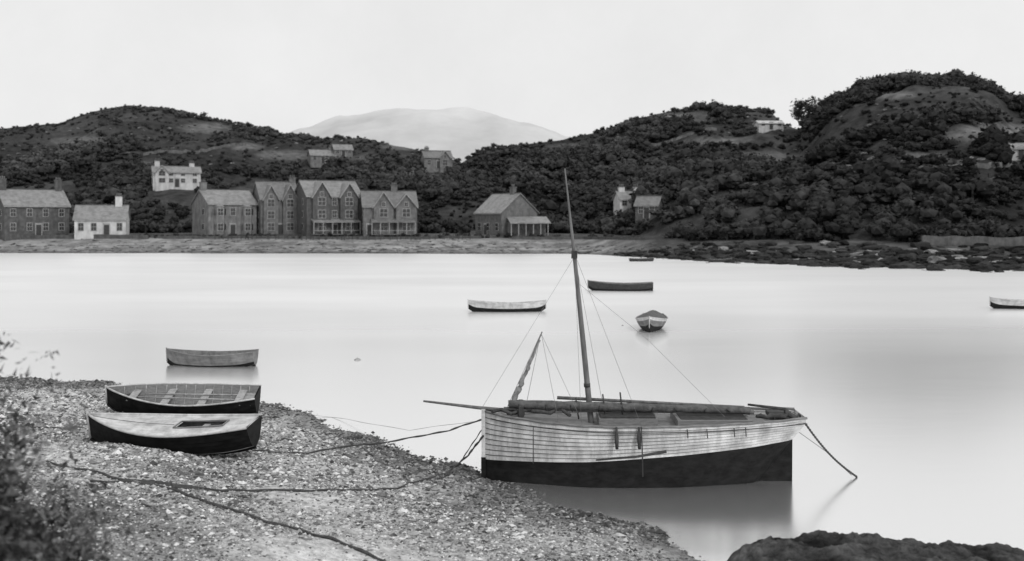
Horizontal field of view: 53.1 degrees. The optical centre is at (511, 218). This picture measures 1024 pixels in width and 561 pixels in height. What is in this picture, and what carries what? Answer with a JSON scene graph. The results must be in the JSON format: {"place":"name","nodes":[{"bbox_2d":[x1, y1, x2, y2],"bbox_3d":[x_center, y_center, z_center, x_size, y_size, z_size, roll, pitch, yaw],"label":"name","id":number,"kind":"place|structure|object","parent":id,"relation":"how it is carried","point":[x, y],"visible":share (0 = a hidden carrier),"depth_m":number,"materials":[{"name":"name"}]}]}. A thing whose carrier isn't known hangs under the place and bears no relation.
{"place":"outdoors","nodes":[
{"label":"outdoors","id":0,"kind":"place"},
{"bbox_2d":[4,540,215,560],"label":"bank grass","id":1,"kind":"structure","parent":0,"point":[95,557],"depth_m":14.08,"materials":[{"name":"black plant"}]},
{"bbox_2d":[313,230,358,230],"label":"verandah rail","id":2,"kind":"object","parent":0,"point":[336,230],"visible":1,"depth_m":209.54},
{"bbox_2d":[0,375,705,560],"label":"shingle beach","id":3,"kind":"structure","parent":0,"point":[294,554],"depth_m":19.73,"materials":[{"name":"gravel"}]},
{"bbox_2d":[0,332,141,560],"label":"bramble bush","id":4,"kind":"object","parent":3,"relation":"on","point":[36,539],"visible":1,"depth_m":9.22,"materials":[{"name":"black plant"}]},
{"bbox_2d":[141,479,197,489],"bbox_3d":[-7.037,5.492,21.012,1.161,0.290,0.375,0,0,6],"label":"mooring rope","id":5,"kind":"object","parent":3,"relation":"on","point":[173,485],"visible":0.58,"depth_m":21.02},
{"bbox_2d":[86,411,262,453],"bbox_3d":[-8.644,5.433,25.943,4.462,1.129,1.765,-2,7,7],"label":"decked dinghy","id":6,"kind":"object","parent":3,"relation":"on","point":[210,433],"visible":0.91,"depth_m":25.57,"materials":[{"name":"paint"}]},
{"bbox_2d":[105,383,260,413],"bbox_3d":[-10.604,5.902,32.915,4.813,1.076,2.115,2,10,-5],"label":"rowing boat","id":7,"kind":"object","parent":3,"relation":"on","point":[194,398],"visible":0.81,"depth_m":32.90,"materials":[{"name":"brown wood"}]},
{"bbox_2d":[90,480,385,560],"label":"mooring rope","id":8,"kind":"object","parent":3,"relation":"on","point":[277,523],"visible":0.95,"depth_m":19.20,"materials":[{"name":"fabric"}]},
{"bbox_2d":[34,419,480,453],"bbox_3d":[-6.914,5.619,27.082,12.673,1.173,0.526,0,0,10],"label":"mooring rope","id":9,"kind":"object","parent":3,"relation":"on","point":[454,428],"visible":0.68,"depth_m":26.60,"materials":[{"name":"fabric"}]},
{"bbox_2d":[47,435,483,491],"bbox_3d":[-5.018,5.853,23.163,10.007,1.318,2.302,0,0,-26],"label":"mooring rope","id":10,"kind":"object","parent":3,"relation":"on","point":[261,490],"visible":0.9,"depth_m":22.05,"materials":[{"name":"fabric"}]},
{"bbox_2d":[264,406,473,430],"bbox_3d":[-4.154,5.850,30.886,1.338,1.509,12.049,0,0,-41],"label":"mooring rope","id":11,"kind":"object","parent":3,"relation":"on","point":[374,424],"visible":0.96,"depth_m":31.64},
{"bbox_2d":[434,431,480,478],"bbox_3d":[-1.402,5.875,25.662,1.326,1.164,0.389,0,0,-27],"label":"mooring rope","id":12,"kind":"object","parent":3,"relation":"on","point":[461,460],"visible":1,"depth_m":25.82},
{"bbox_2d":[371,230,414,230],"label":"verandah rail","id":13,"kind":"object","parent":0,"point":[393,230],"visible":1,"depth_m":208.31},
{"bbox_2d":[288,107,568,162],"bbox_3d":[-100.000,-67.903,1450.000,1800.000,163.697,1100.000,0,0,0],"label":"distant hill","id":14,"kind":"structure","parent":0,"point":[461,133],"depth_m":1226.62,"materials":[{"name":"grey"}]},
{"bbox_2d":[0,253,1023,560],"bbox_3d":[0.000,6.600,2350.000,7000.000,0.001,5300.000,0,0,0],"label":"water","id":15,"kind":"structure","parent":0,"point":[902,389],"depth_m":50.42,"materials":[{"name":"liquid"}]},
{"bbox_2d":[166,347,258,366],"bbox_3d":[-13.532,6.304,46.002,4.113,1.060,1.565,-1,0,3],"label":"rowing boat","id":16,"kind":"object","parent":15,"relation":"on","point":[201,358],"visible":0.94,"depth_m":45.56,"materials":[{"name":"grey wood"}]},
{"bbox_2d":[467,299,546,311],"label":"white gig","id":17,"kind":"object","parent":15,"relation":"on","point":[490,306],"visible":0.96,"depth_m":72.25,"materials":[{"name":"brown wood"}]},
{"bbox_2d":[587,280,652,290],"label":"rowing boat","id":18,"kind":"object","parent":15,"relation":"on","point":[613,286],"visible":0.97,"depth_m":93.01,"materials":[{"name":"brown wood"}]},
{"bbox_2d":[423,168,856,487],"bbox_3d":[3.287,2.915,25.636,11.041,8.332,2.536,0,1,0],"label":"sailing boat","id":19,"kind":"object","parent":15,"relation":"on","point":[607,443],"visible":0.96,"depth_m":25.20,"materials":[{"name":"white wood"}]},
{"bbox_2d":[629,257,653,260],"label":"rowing boat","id":20,"kind":"object","parent":15,"relation":"on","point":[641,259],"visible":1,"depth_m":157.54,"materials":[{"name":"grey wood"}]},
{"bbox_2d":[635,310,667,332],"bbox_3d":[8.296,6.204,60.978,1.965,1.219,4.064,0,0,11],"label":"covered dinghy","id":21,"kind":"object","parent":15,"relation":"on","point":[651,321],"visible":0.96,"depth_m":59.86,"materials":[{"name":"grey wood"}]},
{"bbox_2d":[708,258,731,261],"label":"rowing boat","id":22,"kind":"object","parent":15,"relation":"on","point":[719,260],"visible":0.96,"depth_m":154.48,"materials":[{"name":"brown wood"}]},
{"bbox_2d":[727,530,1023,560],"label":"shore rock","id":23,"kind":"object","parent":15,"relation":"in","point":[819,545],"visible":1,"depth_m":15.50,"materials":[{"name":"stone"}]},
{"bbox_2d":[989,296,1023,308],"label":"white gig","id":24,"kind":"object","parent":15,"relation":"on","point":[998,303],"visible":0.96,"depth_m":74.69,"materials":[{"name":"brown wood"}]},
{"bbox_2d":[0,85,1023,264],"bbox_3d":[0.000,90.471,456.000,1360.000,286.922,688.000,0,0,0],"label":"hillside terrain","id":25,"kind":"structure","parent":0,"point":[854,117],"depth_m":246.12,"materials":[{"name":"grey plant"}]},
{"bbox_2d":[0,199,68,240],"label":"walls","id":26,"kind":"structure","parent":25,"relation":"on","point":[21,219],"depth_m":209.47,"materials":[{"name":"stone"}]},
{"bbox_2d":[0,179,61,190],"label":"chimneys","id":27,"kind":"object","parent":26,"relation":"on","point":[57,185],"visible":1,"depth_m":216.96,"materials":[{"name":"stone"}]},
{"bbox_2d":[0,189,70,206],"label":"roof","id":28,"kind":"structure","parent":26,"relation":"on","point":[31,197],"depth_m":212.06,"materials":[{"name":"stone"}]},
{"bbox_2d":[6,188,63,189],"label":"ridge tiles","id":29,"kind":"object","parent":28,"relation":"on","point":[35,189],"visible":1,"depth_m":215.13,"materials":[{"name":"stone"}]},
{"bbox_2d":[10,208,63,230],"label":"windows frames","id":30,"kind":"structure","parent":26,"relation":"attached to","point":[61,212],"depth_m":209.92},
{"bbox_2d":[11,209,63,229],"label":"windows glass","id":31,"kind":"object","parent":30,"relation":"in","point":[13,226],"visible":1,"depth_m":209.77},
{"bbox_2d":[36,225,40,234],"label":"door","id":32,"kind":"structure","parent":26,"relation":"attached to","point":[38,229],"depth_m":210.68,"materials":[{"name":"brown wood"}]},
{"bbox_2d":[35,223,41,234],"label":"door surround","id":33,"kind":"object","parent":26,"relation":"attached to","point":[35,227],"visible":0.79,"depth_m":210.72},
{"bbox_2d":[21,234,148,238],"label":"sea wall","id":34,"kind":"structure","parent":25,"relation":"on","point":[102,236],"depth_m":207.75,"materials":[{"name":"stone"}]},
{"bbox_2d":[72,193,130,239],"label":"white cottage","id":35,"kind":"structure","parent":25,"relation":"on","point":[90,220],"depth_m":208.70,"materials":[{"name":"paint"}]},
{"bbox_2d":[78,223,121,230],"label":"windows glass","id":36,"kind":"structure","parent":35,"relation":"in","point":[80,225],"depth_m":207.66,"materials":[{"name":"grey"}]},
{"bbox_2d":[80,223,121,230],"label":"windows frames","id":37,"kind":"structure","parent":35,"relation":"in","point":[83,223],"depth_m":207.86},
{"bbox_2d":[104,225,108,233],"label":"door","id":38,"kind":"structure","parent":35,"relation":"in","point":[106,227],"depth_m":208.27,"materials":[{"name":"grey wood"}]},
{"bbox_2d":[151,158,201,190],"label":"white villa","id":39,"kind":"object","parent":25,"relation":"on","point":[166,177],"visible":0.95,"depth_m":271.26,"materials":[{"name":"paint"}]},
{"bbox_2d":[159,169,164,181],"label":"gable window glass","id":40,"kind":"structure","parent":39,"relation":"in","point":[161,172],"depth_m":268.80,"materials":[{"name":"grey"}]},
{"bbox_2d":[169,171,194,182],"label":"windows frames","id":41,"kind":"structure","parent":39,"relation":"in","point":[169,171],"depth_m":270.44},
{"bbox_2d":[169,173,196,182],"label":"windows glass","id":42,"kind":"structure","parent":39,"relation":"in","point":[182,174],"depth_m":271.57,"materials":[{"name":"grey"}]},
{"bbox_2d":[143,143,245,155],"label":"dry stone wall","id":43,"kind":"structure","parent":25,"relation":"on","point":[197,152],"depth_m":328.10,"materials":[{"name":"stone"}]},
{"bbox_2d":[192,193,256,235],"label":"walls","id":44,"kind":"structure","parent":25,"relation":"on","point":[198,217],"depth_m":212.56,"materials":[{"name":"stone"}]},
{"bbox_2d":[199,183,206,194],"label":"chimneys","id":45,"kind":"object","parent":44,"relation":"on","point":[202,186],"visible":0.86,"depth_m":213.49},
{"bbox_2d":[190,189,258,204],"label":"roof","id":46,"kind":"structure","parent":44,"relation":"on","point":[228,197],"depth_m":213.93,"materials":[{"name":"stone"}]},
{"bbox_2d":[208,189,248,189],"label":"ridge tiles","id":47,"kind":"object","parent":46,"relation":"on","point":[228,189],"visible":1,"depth_m":216.71,"materials":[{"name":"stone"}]},
{"bbox_2d":[208,204,249,204],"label":"eaves board","id":48,"kind":"object","parent":46,"relation":"attached to","point":[229,204],"visible":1,"depth_m":211.34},
{"bbox_2d":[231,225,234,234],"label":"door","id":49,"kind":"structure","parent":44,"relation":"attached to","point":[232,229],"depth_m":211.85,"materials":[{"name":"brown wood"}]},
{"bbox_2d":[213,206,251,235],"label":"bay windows","id":50,"kind":"structure","parent":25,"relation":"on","point":[221,219],"depth_m":210.48,"materials":[{"name":"stone"}]},
{"bbox_2d":[214,209,252,229],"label":"bay side glass","id":51,"kind":"object","parent":50,"relation":"attached to","point":[225,214],"visible":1,"depth_m":211.56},
{"bbox_2d":[215,204,251,206],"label":"bay roofs","id":52,"kind":"structure","parent":50,"relation":"on","point":[240,206],"depth_m":212.61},
{"bbox_2d":[217,208,250,230],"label":"bay frames","id":53,"kind":"structure","parent":50,"relation":"attached to","point":[223,223],"depth_m":209.93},
{"bbox_2d":[218,208,250,229],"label":"bay glass","id":54,"kind":"object","parent":50,"relation":"attached to","point":[248,212],"visible":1,"depth_m":212.70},
{"bbox_2d":[253,186,281,233],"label":"walls","id":55,"kind":"structure","parent":25,"relation":"on","point":[259,209],"depth_m":214.79,"materials":[{"name":"stone"}]},
{"bbox_2d":[252,181,296,198],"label":"roof","id":56,"kind":"structure","parent":55,"relation":"on","point":[278,187],"depth_m":217.12,"materials":[{"name":"stone"}]},
{"bbox_2d":[278,225,281,233],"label":"door","id":57,"kind":"structure","parent":55,"relation":"attached to","point":[279,229],"depth_m":214.82,"materials":[{"name":"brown wood"}]},
{"bbox_2d":[263,186,296,233],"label":"gable walls","id":58,"kind":"structure","parent":55,"relation":"on","point":[285,209],"depth_m":214.53,"materials":[{"name":"stone"}]},
{"bbox_2d":[262,184,295,200],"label":"gable roof","id":59,"kind":"structure","parent":58,"relation":"on","point":[285,189],"depth_m":214.95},
{"bbox_2d":[263,184,296,200],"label":"bargeboards","id":60,"kind":"object","parent":58,"relation":"attached to","point":[276,194],"visible":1,"depth_m":213.67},
{"bbox_2d":[267,194,293,230],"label":"gable window frames","id":61,"kind":"structure","parent":58,"relation":"in","point":[290,199],"depth_m":213.67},
{"bbox_2d":[268,194,292,229],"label":"gable window glass","id":62,"kind":"object","parent":61,"relation":"in","point":[270,203],"visible":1,"depth_m":213.56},
{"bbox_2d":[289,178,295,182],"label":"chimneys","id":63,"kind":"object","parent":55,"relation":"on","point":[292,180],"visible":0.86,"depth_m":220.15,"materials":[{"name":"brick"}]},
{"bbox_2d":[158,236,480,238],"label":"sea wall","id":64,"kind":"structure","parent":25,"relation":"on","point":[280,237],"depth_m":206.57,"materials":[{"name":"stone"}]},
{"bbox_2d":[307,145,336,167],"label":"hillside villa","id":65,"kind":"object","parent":25,"relation":"on","point":[316,157],"visible":0.83,"depth_m":332.07,"materials":[{"name":"stone"}]},
{"bbox_2d":[0,239,656,256],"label":"foreshore stones","id":66,"kind":"object","parent":25,"relation":"on","point":[237,249],"visible":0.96,"depth_m":196.42,"materials":[{"name":"stone"}]},
{"bbox_2d":[296,183,360,235],"bbox_3d":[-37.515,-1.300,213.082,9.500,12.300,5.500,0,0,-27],"label":"gable walls","id":67,"kind":"structure","parent":25,"relation":"on","point":[327,207],"depth_m":210.13,"materials":[{"name":"stone"}]},
{"bbox_2d":[295,180,360,196],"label":"roof","id":68,"kind":"structure","parent":67,"relation":"on","point":[332,187],"depth_m":213.52,"materials":[{"name":"stone"}]},
{"bbox_2d":[317,180,354,180],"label":"ridge tiles","id":69,"kind":"object","parent":68,"relation":"on","point":[335,180],"visible":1,"depth_m":216.52,"materials":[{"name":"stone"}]},
{"bbox_2d":[332,198,336,216],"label":"windows glass","id":70,"kind":"object","parent":67,"relation":"in","point":[334,213],"visible":1,"depth_m":211.25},
{"bbox_2d":[311,181,358,198],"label":"gable roof","id":71,"kind":"structure","parent":67,"relation":"on","point":[318,183],"depth_m":211.44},
{"bbox_2d":[318,192,352,229],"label":"gable window frames","id":72,"kind":"structure","parent":67,"relation":"in","point":[349,201],"depth_m":211.51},
{"bbox_2d":[319,192,352,229],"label":"gable window glass","id":73,"kind":"object","parent":72,"relation":"in","point":[322,213],"visible":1,"depth_m":209.56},
{"bbox_2d":[312,181,359,198],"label":"bargeboards","id":74,"kind":"object","parent":67,"relation":"attached to","point":[330,194],"visible":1,"depth_m":209.84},
{"bbox_2d":[331,144,353,158],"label":"hillside villa","id":75,"kind":"object","parent":25,"relation":"on","point":[340,150],"visible":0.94,"depth_m":334.69,"materials":[{"name":"stone"}]},
{"bbox_2d":[219,234,470,239],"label":"shore fence","id":76,"kind":"object","parent":25,"relation":"on","point":[337,237],"visible":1,"depth_m":205.07,"materials":[{"name":"grey wood"}]},
{"bbox_2d":[56,207,638,237],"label":"garden shrubs","id":77,"kind":"object","parent":25,"relation":"on","point":[175,228],"visible":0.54,"depth_m":226.12,"materials":[{"name":"black plant"}]},
{"bbox_2d":[361,203,395,236],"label":"walls","id":78,"kind":"structure","parent":25,"relation":"on","point":[368,215],"depth_m":209.22,"materials":[{"name":"stone"}]},
{"bbox_2d":[367,225,371,234],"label":"door","id":79,"kind":"structure","parent":78,"relation":"attached to","point":[369,228],"depth_m":209.12,"materials":[{"name":"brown wood"}]},
{"bbox_2d":[360,191,418,207],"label":"roof","id":80,"kind":"structure","parent":78,"relation":"on","point":[369,198],"depth_m":212.56,"materials":[{"name":"stone"}]},
{"bbox_2d":[360,190,415,190],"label":"ridge tiles","id":81,"kind":"object","parent":80,"relation":"on","point":[387,190],"visible":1,"depth_m":214.23,"materials":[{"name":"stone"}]},
{"bbox_2d":[391,186,396,191],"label":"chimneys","id":82,"kind":"object","parent":80,"relation":"on","point":[393,188],"visible":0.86,"depth_m":214.35,"materials":[{"name":"brick"}]},
{"bbox_2d":[371,234,411,234],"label":"verandah floor","id":83,"kind":"structure","parent":78,"relation":"attached to","point":[391,234],"depth_m":208.13,"materials":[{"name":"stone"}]},
{"bbox_2d":[380,223,415,233],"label":"verandah posts","id":84,"kind":"object","parent":83,"relation":"on","point":[389,228],"visible":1,"depth_m":208.46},
{"bbox_2d":[371,219,415,222],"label":"verandah roof","id":85,"kind":"structure","parent":84,"relation":"on","point":[392,221],"depth_m":208.62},
{"bbox_2d":[374,193,416,236],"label":"gable walls","id":86,"kind":"structure","parent":78,"relation":"on","point":[390,207],"depth_m":209.59,"materials":[{"name":"stone"}]},
{"bbox_2d":[380,202,410,229],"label":"gable window frames","id":87,"kind":"structure","parent":86,"relation":"in","point":[402,213],"depth_m":209.75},
{"bbox_2d":[380,202,409,229],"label":"gable window glass","id":88,"kind":"object","parent":87,"relation":"in","point":[383,212],"visible":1,"depth_m":209.25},
{"bbox_2d":[373,192,417,207],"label":"bargeboards","id":89,"kind":"object","parent":86,"relation":"attached to","point":[398,203],"visible":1,"depth_m":209.20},
{"bbox_2d":[419,146,452,172],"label":"hillside villa","id":90,"kind":"object","parent":25,"relation":"on","point":[432,161],"visible":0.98,"depth_m":311.72,"materials":[{"name":"stone"}]},
{"bbox_2d":[473,184,539,235],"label":"house","id":91,"kind":"structure","parent":25,"relation":"on","point":[493,212],"depth_m":211.76,"materials":[{"name":"stone"}]},
{"bbox_2d":[1,94,1021,187],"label":"hillside outcrops","id":92,"kind":"object","parent":25,"relation":"on","point":[902,161],"visible":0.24,"depth_m":301.18,"materials":[{"name":"stone"}]},
{"bbox_2d":[0,68,1023,241],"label":"distant woodland","id":93,"kind":"object","parent":25,"relation":"on","point":[685,174],"visible":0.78,"depth_m":244.80,"materials":[{"name":"black plant"}]},
{"bbox_2d":[507,217,550,235],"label":"lean to verandah","id":94,"kind":"object","parent":25,"relation":"on","point":[522,226],"visible":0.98,"depth_m":208.40,"materials":[{"name":"wood"}]},
{"bbox_2d":[517,225,538,229],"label":"windows","id":95,"kind":"structure","parent":94,"relation":"in","point":[520,226],"depth_m":208.42,"materials":[{"name":"black glass"}]},
{"bbox_2d":[512,236,644,239],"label":"sea wall","id":96,"kind":"structure","parent":25,"relation":"on","point":[592,237],"depth_m":203.28,"materials":[{"name":"stone"}]},
{"bbox_2d":[576,249,592,253],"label":"rowing boat","id":97,"kind":"object","parent":25,"relation":"on","point":[583,252],"visible":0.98,"depth_m":189.57,"materials":[{"name":"grey wood"}]},
{"bbox_2d":[612,184,637,214],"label":"white cottage","id":98,"kind":"structure","parent":25,"relation":"on","point":[621,197],"depth_m":217.57,"materials":[{"name":"paint"}]},
{"bbox_2d":[633,195,663,222],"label":"stone cottage","id":99,"kind":"structure","parent":25,"relation":"on","point":[643,204],"depth_m":203.46,"materials":[{"name":"stone"}]},
{"bbox_2d":[638,206,654,213],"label":"windows frames","id":100,"kind":"structure","parent":99,"relation":"in","point":[638,206],"depth_m":203.20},
{"bbox_2d":[639,206,653,212],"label":"windows glass","id":101,"kind":"structure","parent":99,"relation":"in","point":[640,207],"depth_m":203.25,"materials":[{"name":"grey"}]},
{"bbox_2d":[644,208,648,217],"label":"door","id":102,"kind":"structure","parent":99,"relation":"in","point":[646,215],"depth_m":202.95,"materials":[{"name":"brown wood"}]},
{"bbox_2d":[636,127,716,147],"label":"dry stone wall","id":103,"kind":"structure","parent":25,"relation":"on","point":[684,135],"depth_m":322.37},
{"bbox_2d":[753,120,784,132],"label":"white cottage","id":104,"kind":"structure","parent":25,"relation":"on","point":[764,126],"depth_m":327.26,"materials":[{"name":"paint"}]},
{"bbox_2d":[789,102,817,128],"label":"pine tree","id":105,"kind":"object","parent":25,"relation":"on","point":[800,118],"visible":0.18,"depth_m":322.94,"materials":[{"name":"plant"}]},
{"bbox_2d":[790,96,818,119],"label":"pine tree","id":106,"kind":"object","parent":25,"relation":"on","point":[799,105],"visible":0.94,"depth_m":315.83,"materials":[{"name":"plant"}]},
{"bbox_2d":[613,240,1023,271],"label":"shore rocks","id":107,"kind":"object","parent":25,"relation":"on","point":[983,257],"visible":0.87,"depth_m":147.98,"materials":[{"name":"stone"}]},
{"bbox_2d":[921,235,1023,245],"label":"sea wall","id":108,"kind":"structure","parent":25,"relation":"on","point":[972,240],"depth_m":151.15,"materials":[{"name":"stone"}]},
{"bbox_2d":[946,158,1020,168],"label":"dry stone wall","id":109,"kind":"structure","parent":25,"relation":"on","point":[979,165],"depth_m":184.43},
{"bbox_2d":[1008,142,1023,160],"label":"white cottage","id":110,"kind":"structure","parent":25,"relation":"on","point":[1018,149],"depth_m":193.10,"materials":[{"name":"paint"}]},
{"bbox_2d":[1019,149,1023,158],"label":"door","id":111,"kind":"structure","parent":110,"relation":"in","point":[1021,151],"depth_m":192.95,"materials":[{"name":"grey wood"}]},
{"bbox_2d":[0,0,1023,136],"label":"sky","id":112,"kind":"structure","parent":0,"point":[569,68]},
{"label":"verandah floor","id":113,"kind":"structure","parent":0,"visible":0},
{"bbox_2d":[313,223,360,233],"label":"verandah posts","id":114,"kind":"object","parent":113,"relation":"on","point":[341,228],"visible":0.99,"depth_m":209.12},
{"bbox_2d":[311,219,360,222],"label":"verandah roof","id":115,"kind":"structure","parent":114,"relation":"on","point":[336,221],"depth_m":209.95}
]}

